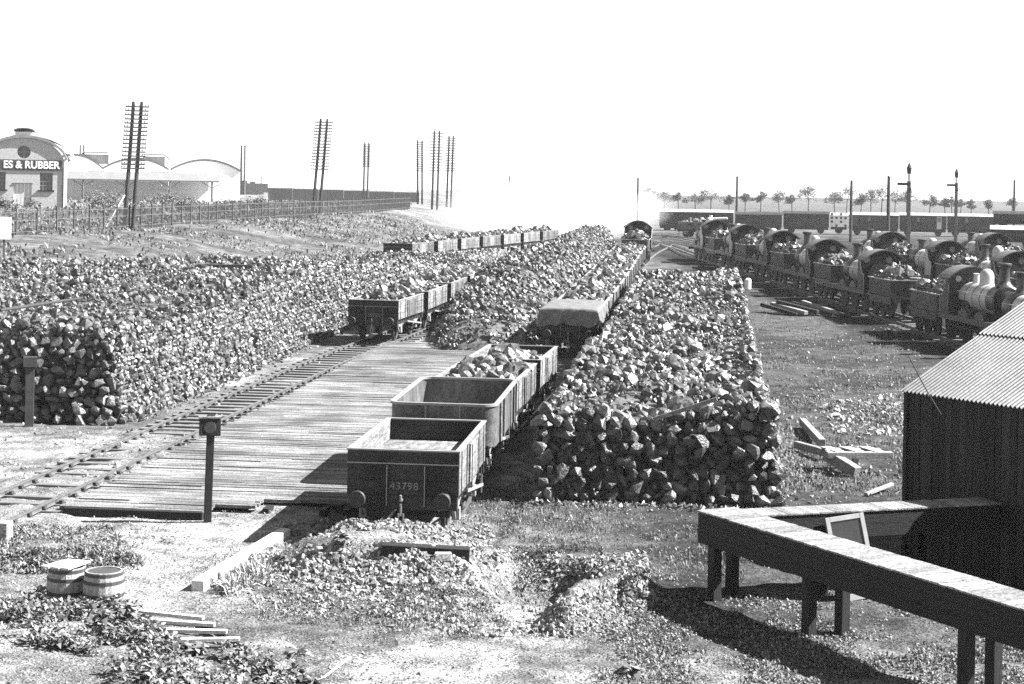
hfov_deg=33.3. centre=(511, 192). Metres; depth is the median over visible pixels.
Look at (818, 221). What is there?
railway van
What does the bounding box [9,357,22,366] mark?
coal lump
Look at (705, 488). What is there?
coal lump
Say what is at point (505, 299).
coal heap
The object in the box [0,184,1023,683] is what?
ground
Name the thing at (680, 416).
coal lump
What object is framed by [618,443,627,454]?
coal lump
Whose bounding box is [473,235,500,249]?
coal wagon
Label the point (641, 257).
coal wagon
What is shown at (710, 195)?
distant tree
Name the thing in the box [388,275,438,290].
coal load
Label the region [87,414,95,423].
coal lump
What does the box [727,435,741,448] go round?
coal lump
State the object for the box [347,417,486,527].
coal wagon
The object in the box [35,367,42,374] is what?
coal lump
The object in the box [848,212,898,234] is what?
railway carriage
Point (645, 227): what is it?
steam locomotive
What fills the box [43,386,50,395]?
coal lump
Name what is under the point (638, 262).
coal wagon
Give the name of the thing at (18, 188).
door
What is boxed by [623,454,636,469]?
coal lump
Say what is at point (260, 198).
bush
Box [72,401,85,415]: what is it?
coal lump
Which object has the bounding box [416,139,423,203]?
telegraph pole
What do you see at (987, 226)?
door
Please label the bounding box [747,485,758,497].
coal lump
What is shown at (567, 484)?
coal lump
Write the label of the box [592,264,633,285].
coal wagon
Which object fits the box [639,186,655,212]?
distant tree
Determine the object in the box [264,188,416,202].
boundary wall
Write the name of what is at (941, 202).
distant tree
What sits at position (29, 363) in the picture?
marker post
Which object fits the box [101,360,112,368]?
coal lump
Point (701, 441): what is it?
coal lump
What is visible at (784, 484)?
grass
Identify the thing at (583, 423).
coal lump
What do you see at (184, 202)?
bush
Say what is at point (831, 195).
distant tree
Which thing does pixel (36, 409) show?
coal lump
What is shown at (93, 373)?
coal lump
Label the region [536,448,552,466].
coal lump
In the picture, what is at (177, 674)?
weeds
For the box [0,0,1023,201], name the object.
sky
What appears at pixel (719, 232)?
coal load
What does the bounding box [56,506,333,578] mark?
grass
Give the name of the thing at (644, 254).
coal wagon
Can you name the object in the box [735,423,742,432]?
coal lump
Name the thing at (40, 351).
coal lump
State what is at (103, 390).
coal lump
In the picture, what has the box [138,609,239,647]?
planks
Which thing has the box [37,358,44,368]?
coal lump
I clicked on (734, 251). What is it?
steam locomotive
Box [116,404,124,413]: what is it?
coal lump
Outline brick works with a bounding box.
[0,128,75,208]
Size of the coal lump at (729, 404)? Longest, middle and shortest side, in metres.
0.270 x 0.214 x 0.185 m
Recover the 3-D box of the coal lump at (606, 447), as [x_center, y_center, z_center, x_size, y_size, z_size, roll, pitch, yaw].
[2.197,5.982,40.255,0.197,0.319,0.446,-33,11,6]
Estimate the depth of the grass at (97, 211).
189.77 m
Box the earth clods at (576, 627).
[546,549,656,637]
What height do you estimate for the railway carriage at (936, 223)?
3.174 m
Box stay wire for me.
[908,356,986,465]
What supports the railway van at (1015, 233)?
on the ground at (562, 212)
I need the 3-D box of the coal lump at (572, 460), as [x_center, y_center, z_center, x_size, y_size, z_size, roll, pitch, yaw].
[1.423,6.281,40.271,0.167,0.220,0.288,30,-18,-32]
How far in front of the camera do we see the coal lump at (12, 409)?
51.52 m
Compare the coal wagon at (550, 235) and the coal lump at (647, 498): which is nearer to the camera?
the coal lump at (647, 498)
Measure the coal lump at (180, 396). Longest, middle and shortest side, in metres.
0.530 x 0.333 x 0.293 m
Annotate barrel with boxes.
[41,559,89,606]
[82,566,124,608]
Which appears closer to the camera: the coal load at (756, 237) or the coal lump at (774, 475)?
the coal lump at (774, 475)
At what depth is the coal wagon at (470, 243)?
140.20 m
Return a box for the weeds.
[0,584,297,683]
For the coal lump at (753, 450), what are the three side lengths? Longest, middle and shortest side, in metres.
0.396 x 0.387 x 0.200 m
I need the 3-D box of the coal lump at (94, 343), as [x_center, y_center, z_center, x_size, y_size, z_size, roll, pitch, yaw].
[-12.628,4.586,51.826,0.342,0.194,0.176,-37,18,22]
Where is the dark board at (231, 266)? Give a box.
[197,264,251,270]
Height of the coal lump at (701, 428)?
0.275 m
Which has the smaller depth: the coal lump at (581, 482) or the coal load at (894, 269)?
the coal lump at (581, 482)
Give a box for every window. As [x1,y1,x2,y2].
[0,172,6,190]
[17,146,30,157]
[38,173,53,191]
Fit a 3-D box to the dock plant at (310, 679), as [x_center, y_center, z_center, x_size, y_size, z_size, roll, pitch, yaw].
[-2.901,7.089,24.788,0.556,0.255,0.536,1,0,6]
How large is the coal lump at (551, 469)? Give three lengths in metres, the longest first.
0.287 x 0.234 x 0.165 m
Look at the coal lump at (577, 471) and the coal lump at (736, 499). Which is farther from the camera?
the coal lump at (577, 471)
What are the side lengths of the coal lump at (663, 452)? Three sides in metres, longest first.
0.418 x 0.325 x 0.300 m
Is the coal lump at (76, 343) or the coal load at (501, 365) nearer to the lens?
the coal load at (501, 365)
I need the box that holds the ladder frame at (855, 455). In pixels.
[818,446,893,464]
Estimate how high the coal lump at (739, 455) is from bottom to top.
0.391 m
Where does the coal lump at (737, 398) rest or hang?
on the coal stack at (677, 338)
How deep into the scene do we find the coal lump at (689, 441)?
39.93 m
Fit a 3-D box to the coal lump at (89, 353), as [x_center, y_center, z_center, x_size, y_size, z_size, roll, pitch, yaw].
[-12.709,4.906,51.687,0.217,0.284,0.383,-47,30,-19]
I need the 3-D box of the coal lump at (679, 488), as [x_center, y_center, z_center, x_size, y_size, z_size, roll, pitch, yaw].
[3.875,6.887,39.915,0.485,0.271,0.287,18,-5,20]
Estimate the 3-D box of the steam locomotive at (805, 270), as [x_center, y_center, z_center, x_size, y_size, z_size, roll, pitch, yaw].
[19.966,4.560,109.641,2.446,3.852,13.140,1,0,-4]
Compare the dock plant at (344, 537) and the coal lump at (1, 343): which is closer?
the dock plant at (344, 537)
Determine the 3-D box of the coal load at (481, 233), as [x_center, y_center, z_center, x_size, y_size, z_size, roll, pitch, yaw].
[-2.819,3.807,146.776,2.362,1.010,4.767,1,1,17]
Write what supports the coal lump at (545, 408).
on the coal stack at (677, 338)
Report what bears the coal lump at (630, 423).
in the coal stack at (677, 338)
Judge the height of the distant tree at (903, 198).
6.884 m
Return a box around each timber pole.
[507,176,510,228]
[636,178,638,219]
[735,176,737,221]
[849,180,852,241]
[886,176,889,230]
[1012,179,1015,225]
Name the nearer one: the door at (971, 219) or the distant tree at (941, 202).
the door at (971, 219)
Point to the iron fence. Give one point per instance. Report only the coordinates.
(125, 214)
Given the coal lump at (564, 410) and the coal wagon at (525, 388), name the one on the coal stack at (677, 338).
the coal lump at (564, 410)
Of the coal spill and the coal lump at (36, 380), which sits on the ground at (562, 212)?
the coal spill
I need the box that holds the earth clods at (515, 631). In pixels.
[231,534,645,637]
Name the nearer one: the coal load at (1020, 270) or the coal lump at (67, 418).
the coal lump at (67, 418)
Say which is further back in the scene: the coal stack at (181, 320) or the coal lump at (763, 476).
the coal stack at (181, 320)
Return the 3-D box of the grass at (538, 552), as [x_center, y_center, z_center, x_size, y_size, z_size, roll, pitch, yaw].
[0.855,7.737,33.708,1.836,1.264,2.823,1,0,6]
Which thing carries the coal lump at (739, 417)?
in the coal stack at (677, 338)
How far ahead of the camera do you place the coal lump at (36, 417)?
51.41 m
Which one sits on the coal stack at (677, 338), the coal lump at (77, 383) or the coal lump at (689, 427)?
the coal lump at (689, 427)
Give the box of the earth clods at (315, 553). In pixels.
[276,516,498,588]
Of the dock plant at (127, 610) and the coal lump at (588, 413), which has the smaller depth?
the dock plant at (127, 610)
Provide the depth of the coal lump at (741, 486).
39.73 m
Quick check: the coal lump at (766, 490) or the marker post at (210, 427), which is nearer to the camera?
the marker post at (210, 427)
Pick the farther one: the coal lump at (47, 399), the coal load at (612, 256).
the coal load at (612, 256)
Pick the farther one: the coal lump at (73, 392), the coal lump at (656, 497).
the coal lump at (73, 392)
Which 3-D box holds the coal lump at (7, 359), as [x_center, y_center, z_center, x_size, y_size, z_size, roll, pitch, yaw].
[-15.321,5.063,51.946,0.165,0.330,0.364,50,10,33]
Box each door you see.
[13,184,31,206]
[854,216,858,227]
[871,216,875,227]
[890,216,892,227]
[920,217,924,228]
[937,217,941,228]
[969,217,973,229]
[985,218,989,229]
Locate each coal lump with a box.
[0,338,3,347]
[0,365,8,374]
[0,385,8,390]
[0,402,7,415]
[1,376,10,383]
[3,355,13,364]
[3,393,13,404]
[5,347,10,354]
[5,413,12,421]
[7,334,17,349]
[8,405,16,413]
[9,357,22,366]
[9,381,24,393]
[10,367,21,375]
[11,347,20,356]
[11,375,19,382]
[11,395,22,401]
[13,411,23,421]
[18,404,24,412]
[19,334,29,345]
[20,345,33,356]
[29,337,37,346]
[33,345,47,356]
[34,376,40,385]
[34,383,42,393]
[34,405,39,412]
[34,413,38,421]
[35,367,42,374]
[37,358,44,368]
[40,337,49,345]
[40,404,50,414]
[42,366,50,373]
[42,373,55,387]
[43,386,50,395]
[43,413,53,422]
[45,396,53,402]
[48,347,57,355]
[49,358,60,367]
[50,336,62,347]
[50,395,60,402]
[50,403,64,413]
[51,365,64,375]
[51,387,58,394]
[53,413,63,423]
[56,348,65,357]
[56,378,65,384]
[57,405,65,416]
[59,385,67,396]
[62,337,72,349]
[63,356,75,365]
[63,394,72,404]
[64,368,72,376]
[64,415,71,422]
[65,378,72,385]
[66,347,75,355]
[68,388,78,396]
[72,339,80,350]
[72,376,82,387]
[72,394,84,402]
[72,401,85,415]
[74,348,86,357]
[74,364,88,378]
[75,415,86,424]
[76,357,86,364]
[78,387,85,394]
[81,377,89,384]
[83,395,97,407]
[83,407,90,415]
[84,338,92,348]
[86,349,93,359]
[86,360,93,366]
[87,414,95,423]
[88,366,100,379]
[91,339,98,347]
[91,379,105,387]
[91,389,98,396]
[91,406,99,416]
[94,328,104,339]
[94,359,101,366]
[95,394,108,406]
[96,349,103,355]
[96,414,107,425]
[99,371,110,376]
[99,386,108,394]
[101,339,108,349]
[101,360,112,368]
[101,407,111,417]
[106,377,116,390]
[106,396,114,406]
[107,416,116,425]
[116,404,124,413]
[127,403,135,412]
[131,390,136,397]
[135,407,142,418]
[141,383,149,394]
[160,399,166,405]
[177,394,183,401]
[188,388,193,395]
[530,414,549,426]
[532,441,546,453]
[532,464,543,476]
[532,490,542,498]
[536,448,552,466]
[538,401,552,415]
[538,478,547,487]
[539,428,548,437]
[543,487,553,499]
[547,465,555,474]
[548,442,558,452]
[549,477,560,487]
[551,414,563,427]
[551,427,563,439]
[556,462,568,481]
[557,455,568,464]
[559,405,570,416]
[559,486,567,499]
[560,430,580,440]
[560,440,574,450]
[563,417,574,430]
[564,479,571,488]
[568,456,575,463]
[568,489,578,499]
[569,467,585,477]
[574,408,581,417]
[575,418,590,429]
[577,444,584,452]
[578,477,585,489]
[580,453,586,461]
[580,492,588,502]
[582,407,594,420]
[583,429,594,442]
[586,478,604,491]
[589,440,597,452]
[589,463,604,477]
[591,487,601,500]
[593,413,605,430]
[595,431,607,445]
[598,405,607,416]
[600,441,611,453]
[601,456,611,464]
[604,466,613,475]
[604,481,616,491]
[606,486,621,500]
[607,427,622,442]
[610,416,619,427]
[614,456,623,465]
[615,467,624,475]
[617,474,628,490]
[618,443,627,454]
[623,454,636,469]
[624,490,640,502]
[625,417,636,431]
[625,468,637,481]
[627,479,643,496]
[628,441,645,455]
[630,430,639,442]
[636,420,649,429]
[638,467,655,479]
[640,455,648,462]
[642,494,652,501]
[643,432,653,441]
[644,441,658,456]
[649,454,662,467]
[650,421,663,430]
[650,481,660,492]
[652,494,662,500]
[653,467,669,478]
[657,433,665,444]
[657,444,669,460]
[658,407,671,417]
[660,490,675,503]
[662,482,672,489]
[665,421,681,434]
[665,431,676,448]
[671,468,684,479]
[671,481,687,494]
[672,410,684,420]
[675,445,688,456]
[675,456,689,466]
[682,420,695,434]
[682,496,691,504]
[683,435,695,446]
[687,411,695,419]
[687,455,700,467]
[688,468,698,481]
[689,480,699,492]
[691,434,710,448]
[692,447,706,464]
[695,491,702,503]
[696,422,705,432]
[697,468,708,480]
[700,412,706,419]
[700,479,710,493]
[705,422,720,431]
[706,458,714,467]
[706,494,716,505]
[708,447,716,454]
[710,409,718,417]
[710,432,724,445]
[710,469,726,484]
[711,482,725,495]
[713,460,730,472]
[718,495,731,504]
[720,411,731,419]
[720,443,729,456]
[724,423,737,435]
[725,400,734,408]
[725,468,741,481]
[725,481,732,492]
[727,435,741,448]
[730,447,748,462]
[731,494,741,504]
[733,411,745,422]
[734,395,747,405]
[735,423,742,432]
[735,481,747,492]
[741,494,754,505]
[742,434,758,442]
[744,457,753,472]
[745,443,760,460]
[746,399,760,415]
[747,473,757,481]
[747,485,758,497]
[748,412,756,420]
[755,422,763,432]
[755,495,770,507]
[758,471,767,480]
[759,437,768,448]
[760,461,767,468]
[761,448,772,461]
[762,422,777,437]
[762,485,770,495]
[768,434,781,447]
[768,460,778,470]
[768,470,781,480]
[768,496,785,506]
[769,400,780,416]
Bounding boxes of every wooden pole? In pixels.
[0,297,82,311]
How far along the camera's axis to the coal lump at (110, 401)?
51.42 m
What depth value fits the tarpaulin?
71.64 m
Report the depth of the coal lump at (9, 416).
51.64 m
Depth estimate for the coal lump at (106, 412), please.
51.28 m
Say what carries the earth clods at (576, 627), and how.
on the ground at (562, 212)
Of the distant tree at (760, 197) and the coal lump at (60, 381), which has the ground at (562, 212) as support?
the distant tree at (760, 197)
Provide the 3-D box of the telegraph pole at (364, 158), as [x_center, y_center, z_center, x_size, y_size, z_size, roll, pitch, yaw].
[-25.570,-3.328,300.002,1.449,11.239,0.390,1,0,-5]
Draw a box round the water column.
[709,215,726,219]
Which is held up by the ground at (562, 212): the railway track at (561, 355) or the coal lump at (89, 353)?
the railway track at (561, 355)
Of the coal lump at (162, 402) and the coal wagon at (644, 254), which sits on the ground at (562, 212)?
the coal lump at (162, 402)
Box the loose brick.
[435,552,451,560]
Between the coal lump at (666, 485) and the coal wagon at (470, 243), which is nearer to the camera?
the coal lump at (666, 485)
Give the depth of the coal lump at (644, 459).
40.12 m
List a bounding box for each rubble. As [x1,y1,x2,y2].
[761,341,901,503]
[814,392,903,435]
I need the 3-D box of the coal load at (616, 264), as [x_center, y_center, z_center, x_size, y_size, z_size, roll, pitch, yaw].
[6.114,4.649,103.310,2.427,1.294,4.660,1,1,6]
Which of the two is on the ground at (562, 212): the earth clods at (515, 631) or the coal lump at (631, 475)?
the earth clods at (515, 631)
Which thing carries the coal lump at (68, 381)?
in the coal stack at (181, 320)
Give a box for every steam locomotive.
[621,220,654,263]
[688,217,729,262]
[715,223,761,271]
[746,228,799,282]
[784,232,847,298]
[831,243,930,317]
[860,229,911,265]
[907,263,1015,342]
[909,238,972,279]
[961,232,1013,258]
[971,244,1023,287]
[981,272,1023,330]
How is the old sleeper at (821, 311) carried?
on the ground at (562, 212)
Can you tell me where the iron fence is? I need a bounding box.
[0,196,409,234]
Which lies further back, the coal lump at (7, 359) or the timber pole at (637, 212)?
the timber pole at (637, 212)
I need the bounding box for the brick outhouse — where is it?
[242,177,267,194]
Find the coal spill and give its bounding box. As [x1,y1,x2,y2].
[131,326,798,511]
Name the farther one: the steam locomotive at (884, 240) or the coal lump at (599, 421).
the steam locomotive at (884, 240)
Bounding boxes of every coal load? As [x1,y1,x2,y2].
[359,283,416,311]
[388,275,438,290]
[390,236,428,247]
[419,232,449,240]
[419,268,462,292]
[438,264,478,274]
[444,230,472,242]
[445,353,533,378]
[458,258,488,268]
[470,231,495,236]
[487,342,543,358]
[488,228,516,234]
[508,225,533,232]
[528,224,552,236]
[562,287,612,300]
[571,276,615,291]
[584,269,621,283]
[588,265,626,275]
[595,260,633,269]
[600,252,634,263]
[607,248,637,258]
[609,245,640,253]
[615,242,645,248]
[623,228,648,239]
[704,228,727,242]
[739,233,762,244]
[772,241,801,252]
[818,250,851,266]
[873,262,919,279]
[885,241,915,252]
[916,278,944,293]
[939,252,978,265]
[991,243,1023,253]
[1010,267,1023,280]
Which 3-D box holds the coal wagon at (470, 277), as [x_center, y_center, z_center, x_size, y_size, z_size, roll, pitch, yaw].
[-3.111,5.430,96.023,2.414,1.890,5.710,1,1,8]
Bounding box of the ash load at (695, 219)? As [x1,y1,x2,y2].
[680,217,705,222]
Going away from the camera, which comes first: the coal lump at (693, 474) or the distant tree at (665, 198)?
the coal lump at (693, 474)
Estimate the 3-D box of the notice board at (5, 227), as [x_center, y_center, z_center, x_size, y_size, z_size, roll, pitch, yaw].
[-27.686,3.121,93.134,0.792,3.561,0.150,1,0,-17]
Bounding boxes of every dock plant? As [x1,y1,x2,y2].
[83,603,116,635]
[115,601,143,628]
[180,641,209,656]
[279,641,311,683]
[297,671,325,683]
[330,525,353,546]
[616,662,646,680]
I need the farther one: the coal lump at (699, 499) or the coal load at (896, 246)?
the coal load at (896, 246)
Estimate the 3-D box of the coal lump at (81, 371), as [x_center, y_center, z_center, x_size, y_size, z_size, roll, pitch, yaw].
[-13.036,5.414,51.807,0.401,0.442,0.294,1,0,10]
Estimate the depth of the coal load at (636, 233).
138.30 m
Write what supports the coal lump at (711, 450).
on the coal stack at (677, 338)
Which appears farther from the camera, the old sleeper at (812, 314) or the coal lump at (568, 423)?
the old sleeper at (812, 314)
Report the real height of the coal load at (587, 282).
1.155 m
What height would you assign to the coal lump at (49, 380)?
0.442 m
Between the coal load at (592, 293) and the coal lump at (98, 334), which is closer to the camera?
the coal lump at (98, 334)
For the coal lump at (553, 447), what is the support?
in the coal stack at (677, 338)
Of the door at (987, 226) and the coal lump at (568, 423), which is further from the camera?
the door at (987, 226)
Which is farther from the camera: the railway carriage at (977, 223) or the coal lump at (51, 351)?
the railway carriage at (977, 223)
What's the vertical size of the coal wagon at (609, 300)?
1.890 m
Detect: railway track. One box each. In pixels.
[0,308,443,541]
[386,243,673,529]
[652,234,696,241]
[652,239,720,259]
[652,240,974,349]
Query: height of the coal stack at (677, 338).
3.658 m
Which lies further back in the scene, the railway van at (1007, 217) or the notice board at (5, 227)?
the railway van at (1007, 217)
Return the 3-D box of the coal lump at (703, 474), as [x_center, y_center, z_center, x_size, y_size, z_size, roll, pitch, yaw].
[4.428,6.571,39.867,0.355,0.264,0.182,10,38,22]
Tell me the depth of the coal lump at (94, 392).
51.56 m
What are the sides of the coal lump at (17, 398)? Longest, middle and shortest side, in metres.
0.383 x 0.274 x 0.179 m
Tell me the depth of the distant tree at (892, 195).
452.00 m
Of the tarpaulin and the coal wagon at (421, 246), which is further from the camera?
the coal wagon at (421, 246)
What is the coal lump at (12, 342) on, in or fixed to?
in the coal stack at (181, 320)
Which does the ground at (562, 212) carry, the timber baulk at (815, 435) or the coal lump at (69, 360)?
the timber baulk at (815, 435)
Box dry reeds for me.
[208,554,283,595]
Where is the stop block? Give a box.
[0,520,12,540]
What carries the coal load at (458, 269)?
in the coal wagon at (470, 277)
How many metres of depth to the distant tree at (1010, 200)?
447.89 m
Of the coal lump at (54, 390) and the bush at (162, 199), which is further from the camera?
the bush at (162, 199)
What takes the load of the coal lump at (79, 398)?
on the coal lump at (78, 407)
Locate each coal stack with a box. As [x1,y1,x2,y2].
[0,248,509,423]
[531,264,783,506]
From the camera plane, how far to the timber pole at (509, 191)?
234.85 m
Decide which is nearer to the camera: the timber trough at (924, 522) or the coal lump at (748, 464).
the timber trough at (924, 522)
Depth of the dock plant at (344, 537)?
31.26 m
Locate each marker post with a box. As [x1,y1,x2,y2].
[23,356,36,426]
[199,414,221,522]
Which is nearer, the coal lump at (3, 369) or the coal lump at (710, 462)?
the coal lump at (710, 462)
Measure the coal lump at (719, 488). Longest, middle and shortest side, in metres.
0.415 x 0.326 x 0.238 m
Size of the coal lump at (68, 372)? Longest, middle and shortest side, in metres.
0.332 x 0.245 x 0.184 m
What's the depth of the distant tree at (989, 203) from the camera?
410.27 m
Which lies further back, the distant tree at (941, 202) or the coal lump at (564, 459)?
the distant tree at (941, 202)
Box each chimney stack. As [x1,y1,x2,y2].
[240,145,242,194]
[243,145,245,194]
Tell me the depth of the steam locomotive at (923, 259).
110.98 m
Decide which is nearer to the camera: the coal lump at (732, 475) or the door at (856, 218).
the coal lump at (732, 475)
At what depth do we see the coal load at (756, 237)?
130.60 m
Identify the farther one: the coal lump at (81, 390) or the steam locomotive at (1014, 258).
the steam locomotive at (1014, 258)
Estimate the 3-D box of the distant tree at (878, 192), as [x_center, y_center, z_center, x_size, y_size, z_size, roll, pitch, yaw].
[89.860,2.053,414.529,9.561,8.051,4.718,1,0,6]
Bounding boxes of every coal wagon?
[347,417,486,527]
[348,293,423,340]
[383,241,433,255]
[391,376,516,478]
[403,284,447,328]
[432,277,466,308]
[434,239,457,251]
[436,361,536,442]
[438,270,478,283]
[450,237,479,250]
[469,344,557,415]
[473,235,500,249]
[496,233,520,251]
[505,231,539,251]
[527,230,558,246]
[541,323,603,351]
[558,293,612,339]
[566,284,619,315]
[576,277,624,303]
[584,270,629,291]
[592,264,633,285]
[597,259,636,280]
[602,255,639,270]
[608,250,642,268]
[612,246,645,267]
[674,222,701,236]
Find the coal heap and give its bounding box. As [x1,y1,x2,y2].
[430,224,615,350]
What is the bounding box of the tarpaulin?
[536,299,609,327]
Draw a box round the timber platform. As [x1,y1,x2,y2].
[59,342,475,519]
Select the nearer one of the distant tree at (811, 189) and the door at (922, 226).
the door at (922, 226)
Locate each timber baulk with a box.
[191,528,289,590]
[381,542,469,561]
[794,441,823,455]
[799,418,825,446]
[822,449,860,476]
[864,482,893,495]
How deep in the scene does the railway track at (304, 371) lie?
52.47 m
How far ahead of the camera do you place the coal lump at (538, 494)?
40.02 m
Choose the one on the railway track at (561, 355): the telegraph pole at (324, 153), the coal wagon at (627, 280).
the coal wagon at (627, 280)
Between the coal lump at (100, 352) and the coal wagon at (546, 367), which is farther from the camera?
the coal wagon at (546, 367)
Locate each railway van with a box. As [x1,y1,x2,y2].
[659,209,733,229]
[735,212,782,229]
[783,211,829,233]
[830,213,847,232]
[990,225,1023,246]
[993,211,1023,224]
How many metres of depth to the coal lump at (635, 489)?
39.73 m
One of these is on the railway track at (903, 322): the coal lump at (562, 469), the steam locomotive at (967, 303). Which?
the steam locomotive at (967, 303)
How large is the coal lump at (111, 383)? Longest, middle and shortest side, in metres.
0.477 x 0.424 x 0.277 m
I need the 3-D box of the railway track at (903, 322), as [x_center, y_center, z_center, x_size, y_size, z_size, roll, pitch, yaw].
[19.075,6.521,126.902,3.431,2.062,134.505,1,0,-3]
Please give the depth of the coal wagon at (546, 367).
54.72 m
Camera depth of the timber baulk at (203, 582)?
32.38 m
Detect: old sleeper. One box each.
[760,303,798,315]
[770,302,807,314]
[776,300,819,313]
[791,301,833,315]
[801,300,839,314]
[808,312,824,315]
[838,312,850,317]
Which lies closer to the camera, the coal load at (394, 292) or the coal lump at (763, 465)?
the coal lump at (763, 465)
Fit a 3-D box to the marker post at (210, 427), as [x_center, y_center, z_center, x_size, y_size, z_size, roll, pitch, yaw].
[-6.509,6.087,36.770,0.490,2.602,0.260,1,0,-10]
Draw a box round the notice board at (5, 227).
[0,217,11,257]
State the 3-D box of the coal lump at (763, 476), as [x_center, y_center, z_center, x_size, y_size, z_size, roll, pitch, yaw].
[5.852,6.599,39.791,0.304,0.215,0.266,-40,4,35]
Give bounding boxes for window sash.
[824,512,869,600]
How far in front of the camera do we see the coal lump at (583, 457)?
40.33 m
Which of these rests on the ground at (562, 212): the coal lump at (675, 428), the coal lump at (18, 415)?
the coal lump at (18, 415)
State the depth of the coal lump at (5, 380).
51.88 m
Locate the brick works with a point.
(38, 168)
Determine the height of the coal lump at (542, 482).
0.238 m
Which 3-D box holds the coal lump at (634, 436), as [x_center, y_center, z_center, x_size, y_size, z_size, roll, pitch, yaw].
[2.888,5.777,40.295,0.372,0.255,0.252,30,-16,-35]
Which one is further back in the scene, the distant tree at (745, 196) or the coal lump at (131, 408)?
the distant tree at (745, 196)
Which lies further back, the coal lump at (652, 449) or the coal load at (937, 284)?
the coal load at (937, 284)
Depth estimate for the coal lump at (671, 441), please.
40.04 m
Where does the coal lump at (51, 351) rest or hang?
on the coal stack at (181, 320)
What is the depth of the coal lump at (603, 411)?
40.34 m
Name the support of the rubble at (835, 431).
on the ground at (562, 212)
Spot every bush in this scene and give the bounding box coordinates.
[0,196,22,207]
[77,190,123,208]
[143,190,182,205]
[175,196,202,211]
[204,198,237,214]
[237,194,270,208]
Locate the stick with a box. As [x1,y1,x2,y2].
[317,656,351,682]
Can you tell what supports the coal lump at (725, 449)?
on the coal stack at (677, 338)
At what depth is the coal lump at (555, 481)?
40.08 m
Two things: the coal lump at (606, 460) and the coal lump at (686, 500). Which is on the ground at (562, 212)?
the coal lump at (686, 500)
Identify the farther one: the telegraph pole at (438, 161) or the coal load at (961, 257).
the telegraph pole at (438, 161)
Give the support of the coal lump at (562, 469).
on the coal lump at (555, 481)
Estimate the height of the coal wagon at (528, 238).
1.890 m
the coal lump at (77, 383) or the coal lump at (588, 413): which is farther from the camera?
the coal lump at (77, 383)
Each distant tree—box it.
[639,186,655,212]
[649,190,672,208]
[670,191,690,208]
[682,193,705,208]
[697,186,726,209]
[723,194,734,209]
[738,193,751,211]
[750,190,767,211]
[771,190,787,211]
[784,193,803,210]
[795,184,820,210]
[823,190,844,212]
[830,186,860,212]
[853,192,867,211]
[858,189,881,211]
[864,184,901,212]
[875,188,904,212]
[896,189,918,210]
[920,193,938,212]
[936,198,945,212]
[942,196,960,212]
[958,198,965,212]
[966,199,976,213]
[983,199,993,213]
[1005,197,1018,210]
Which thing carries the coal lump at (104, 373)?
on the coal stack at (181, 320)
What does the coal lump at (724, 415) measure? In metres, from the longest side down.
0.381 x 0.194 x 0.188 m
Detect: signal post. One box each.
[897,162,911,243]
[947,168,958,241]
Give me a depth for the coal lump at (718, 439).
40.13 m
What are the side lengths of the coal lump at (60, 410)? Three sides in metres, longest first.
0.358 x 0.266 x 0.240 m
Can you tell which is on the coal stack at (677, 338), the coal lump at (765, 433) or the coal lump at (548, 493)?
the coal lump at (765, 433)
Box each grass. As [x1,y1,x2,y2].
[0,196,411,232]
[0,206,485,260]
[0,521,144,573]
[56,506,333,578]
[250,582,510,640]
[450,459,546,528]
[475,500,765,585]
[513,543,602,605]
[593,569,1023,683]
[749,290,921,506]
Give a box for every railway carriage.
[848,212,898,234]
[899,212,946,235]
[947,213,995,235]
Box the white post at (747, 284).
[744,278,750,288]
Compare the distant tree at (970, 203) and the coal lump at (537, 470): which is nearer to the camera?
the coal lump at (537, 470)
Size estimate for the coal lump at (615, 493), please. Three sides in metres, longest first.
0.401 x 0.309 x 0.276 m
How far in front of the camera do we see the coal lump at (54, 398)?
51.52 m
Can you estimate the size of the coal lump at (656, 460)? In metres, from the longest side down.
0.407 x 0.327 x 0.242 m
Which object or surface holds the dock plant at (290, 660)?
on the ground at (562, 212)
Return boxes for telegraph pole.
[105,99,161,230]
[311,117,332,212]
[362,143,370,200]
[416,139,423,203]
[429,129,442,209]
[445,134,455,207]
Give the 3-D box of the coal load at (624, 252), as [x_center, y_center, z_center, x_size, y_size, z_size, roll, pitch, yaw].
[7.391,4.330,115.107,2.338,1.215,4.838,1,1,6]
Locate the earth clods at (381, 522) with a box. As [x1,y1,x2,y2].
[248,517,485,562]
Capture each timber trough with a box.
[697,507,1023,683]
[744,497,1001,595]
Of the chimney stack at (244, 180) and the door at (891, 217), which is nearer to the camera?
the door at (891, 217)
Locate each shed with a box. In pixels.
[62,145,239,202]
[901,302,1023,585]

